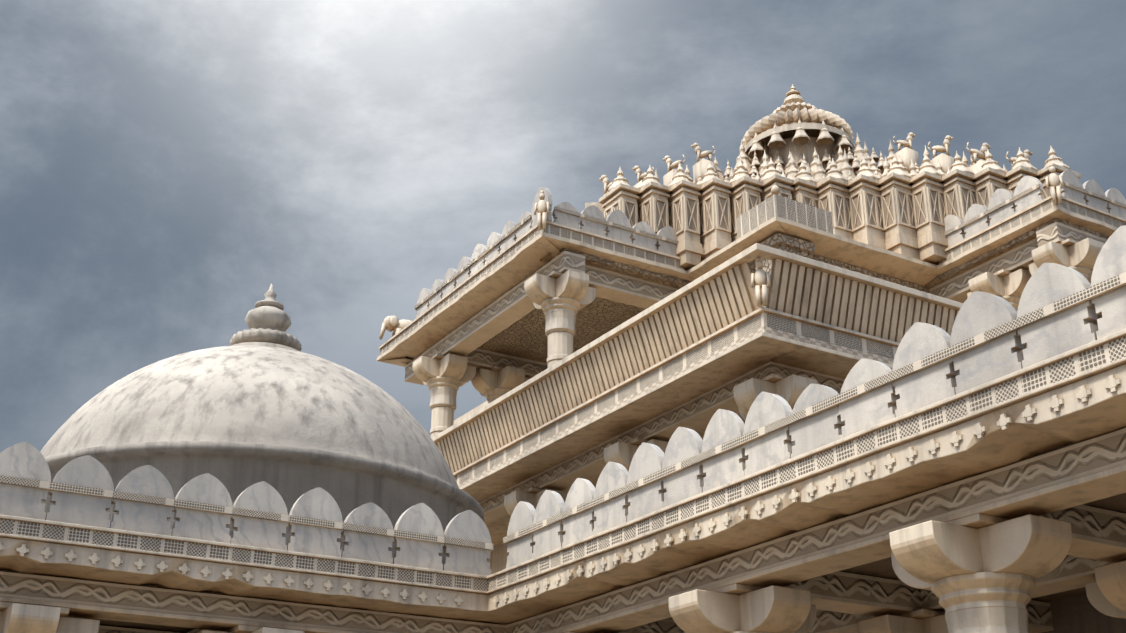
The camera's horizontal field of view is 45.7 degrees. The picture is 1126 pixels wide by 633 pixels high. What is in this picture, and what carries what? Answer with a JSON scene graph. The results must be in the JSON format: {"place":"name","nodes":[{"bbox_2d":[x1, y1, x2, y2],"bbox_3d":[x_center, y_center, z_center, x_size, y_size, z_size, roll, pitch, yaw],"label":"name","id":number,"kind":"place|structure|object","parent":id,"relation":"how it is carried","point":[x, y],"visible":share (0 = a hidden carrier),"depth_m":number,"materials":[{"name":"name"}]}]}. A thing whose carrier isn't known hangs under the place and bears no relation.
{"place":"outdoors","nodes":[
{"label":"outdoors","id":0,"kind":"place"},
{"bbox_2d":[40,345,483,563],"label":"dome","id":1,"kind":"structure","parent":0,"point":[291,427],"depth_m":13.34,"materials":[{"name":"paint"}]},
{"bbox_2d":[229,284,301,351],"bbox_3d":[-3.528,0.084,15.972,1.000,1.040,1.000,13,-27,-28],"label":"dome finial","id":2,"kind":"object","parent":1,"relation":"on","point":[267,321],"visible":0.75,"depth_m":15.75,"materials":[{"name":"beige stone"}]},
{"bbox_2d":[0,513,1125,632],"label":"columns","id":3,"kind":"structure","parent":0,"point":[978,560],"depth_m":8.44,"materials":[{"name":"stone"}]},
{"bbox_2d":[98,505,1125,632],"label":"beams","id":4,"kind":"structure","parent":3,"relation":"on","point":[844,602],"depth_m":10.61,"materials":[{"name":"stone"}]},
{"bbox_2d":[0,329,1125,632],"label":"bands","id":5,"kind":"object","parent":4,"relation":"on","point":[1074,419],"visible":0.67,"depth_m":9.83,"materials":[{"name":"stone"}]},
{"bbox_2d":[0,375,1120,605],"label":"band crosses","id":6,"kind":"object","parent":5,"relation":"attached to","point":[1056,403],"visible":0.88,"depth_m":9.90,"materials":[{"name":"stone"}]},
{"bbox_2d":[0,225,1125,575],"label":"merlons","id":7,"kind":"object","parent":5,"relation":"on","point":[1052,335],"visible":0.81,"depth_m":10.51,"materials":[{"name":"stone"}]},
{"bbox_2d":[0,272,1125,549],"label":"merlon rail","id":8,"kind":"object","parent":7,"relation":"on","point":[1096,290],"visible":1,"depth_m":10.25,"materials":[{"name":"stone"}]},
{"bbox_2d":[0,336,1125,590],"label":"lattice band","id":9,"kind":"object","parent":5,"relation":"on","point":[1104,354],"visible":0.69,"depth_m":10.33,"materials":[{"name":"stone"}]},
{"bbox_2d":[0,428,1125,632],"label":"carved frieze","id":10,"kind":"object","parent":4,"relation":"on","point":[1092,456],"depth_m":10.62,"materials":[{"name":"stone"}]},
{"bbox_2d":[945,607,1027,632],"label":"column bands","id":11,"kind":"object","parent":3,"relation":"attached to","point":[994,620],"depth_m":7.99,"materials":[{"name":"stone"}]},
{"bbox_2d":[0,0,1125,452],"label":"sky","id":12,"kind":"structure","parent":0,"point":[165,164],"materials":[{"name":"grey"}]},
{"bbox_2d":[454,312,959,484],"bbox_3d":[4.471,3.616,23.369,13.230,0.186,13.280,13,-27,-28],"label":"balcony bead band","id":13,"kind":"object","parent":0,"point":[749,326],"visible":0.31,"depth_m":16.08,"materials":[{"name":"beige stone"}]},
{"bbox_2d":[458,326,955,487],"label":"molding","id":14,"kind":"structure","parent":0,"point":[807,340],"depth_m":15.77,"materials":[{"name":"beige stone"}]},
{"bbox_2d":[379,132,1063,338],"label":"statues","id":15,"kind":"object","parent":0,"point":[760,277],"visible":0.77,"depth_m":22.77,"materials":[{"name":"beige stone"}]},
{"bbox_2d":[377,195,1125,423],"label":"roof eave","id":16,"kind":"object","parent":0,"point":[530,257],"visible":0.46,"depth_m":20.29,"materials":[{"name":"beige stone"}]},
{"bbox_2d":[380,194,1125,354],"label":"tower parapet lattice","id":17,"kind":"object","parent":16,"relation":"on","point":[770,207],"visible":0.5,"depth_m":19.77,"materials":[{"name":"beige stone"}]},
{"bbox_2d":[407,218,1109,363],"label":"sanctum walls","id":18,"kind":"structure","parent":0,"point":[525,337],"depth_m":21.22,"materials":[{"name":"beige stone"}]},
{"bbox_2d":[414,181,1125,309],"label":"tower merlon rail","id":19,"kind":"object","parent":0,"point":[637,231],"visible":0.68,"depth_m":20.36,"materials":[{"name":"beige stone"}]},
{"bbox_2d":[416,170,1125,317],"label":"tower merlons","id":20,"kind":"object","parent":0,"point":[998,196],"visible":0.75,"depth_m":20.31,"materials":[{"name":"beige stone"}]},
{"bbox_2d":[742,84,853,158],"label":"dome roof","id":21,"kind":"structure","parent":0,"point":[795,107],"depth_m":24.70,"materials":[{"name":"beige stone"}]},
{"bbox_2d":[585,163,1080,270],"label":"panel wall","id":22,"kind":"structure","parent":0,"point":[926,241],"depth_m":21.00,"materials":[{"name":"beige stone"}]},
{"bbox_2d":[606,185,1049,234],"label":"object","id":23,"kind":"object","parent":22,"relation":"in","point":[807,201],"visible":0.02,"depth_m":21.04,"materials":[{"name":"beige stone"}]},
{"bbox_2d":[607,118,1069,191],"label":"roof finials","id":24,"kind":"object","parent":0,"point":[814,152],"depth_m":23.72,"materials":[{"name":"beige stone"}]},
{"label":"ground","id":25,"kind":"structure","parent":0,"visible":0},
{"bbox_2d":[0,443,1125,632],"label":"roof and rear wall","id":26,"kind":"structure","parent":25,"relation":"on","point":[1074,611],"depth_m":11.43,"materials":[{"name":"stone"}]},
{"bbox_2d":[504,373,817,515],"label":"column capitals","id":27,"kind":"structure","parent":26,"relation":"on","point":[790,389],"depth_m":15.29,"materials":[{"name":"beige stone"}]},
{"bbox_2d":[479,362,899,524],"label":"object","id":28,"kind":"structure","parent":27,"relation":"on","point":[696,413],"depth_m":17.20,"materials":[{"name":"beige stone"}]},
{"bbox_2d":[432,243,963,573],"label":"terrace slab","id":29,"kind":"structure","parent":27,"relation":"on","point":[742,358],"depth_m":16.41,"materials":[{"name":"beige stone"}]},
{"bbox_2d":[435,258,1026,472],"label":"balcony slats","id":30,"kind":"object","parent":29,"relation":"on","point":[725,299],"visible":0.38,"depth_m":16.32,"materials":[{"name":"beige stone"}]},
{"bbox_2d":[412,238,1104,437],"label":"porch columns","id":31,"kind":"structure","parent":29,"relation":"on","point":[569,291],"depth_m":19.71,"materials":[{"name":"beige stone"}]},
{"bbox_2d":[430,310,1016,410],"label":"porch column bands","id":32,"kind":"object","parent":31,"relation":"attached to","point":[557,321],"visible":0.38,"depth_m":19.71,"materials":[{"name":"beige stone"}]},
{"bbox_2d":[405,222,1106,384],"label":"porch beams","id":33,"kind":"structure","parent":31,"relation":"on","point":[468,338],"depth_m":20.72,"materials":[{"name":"beige stone"}]}
]}

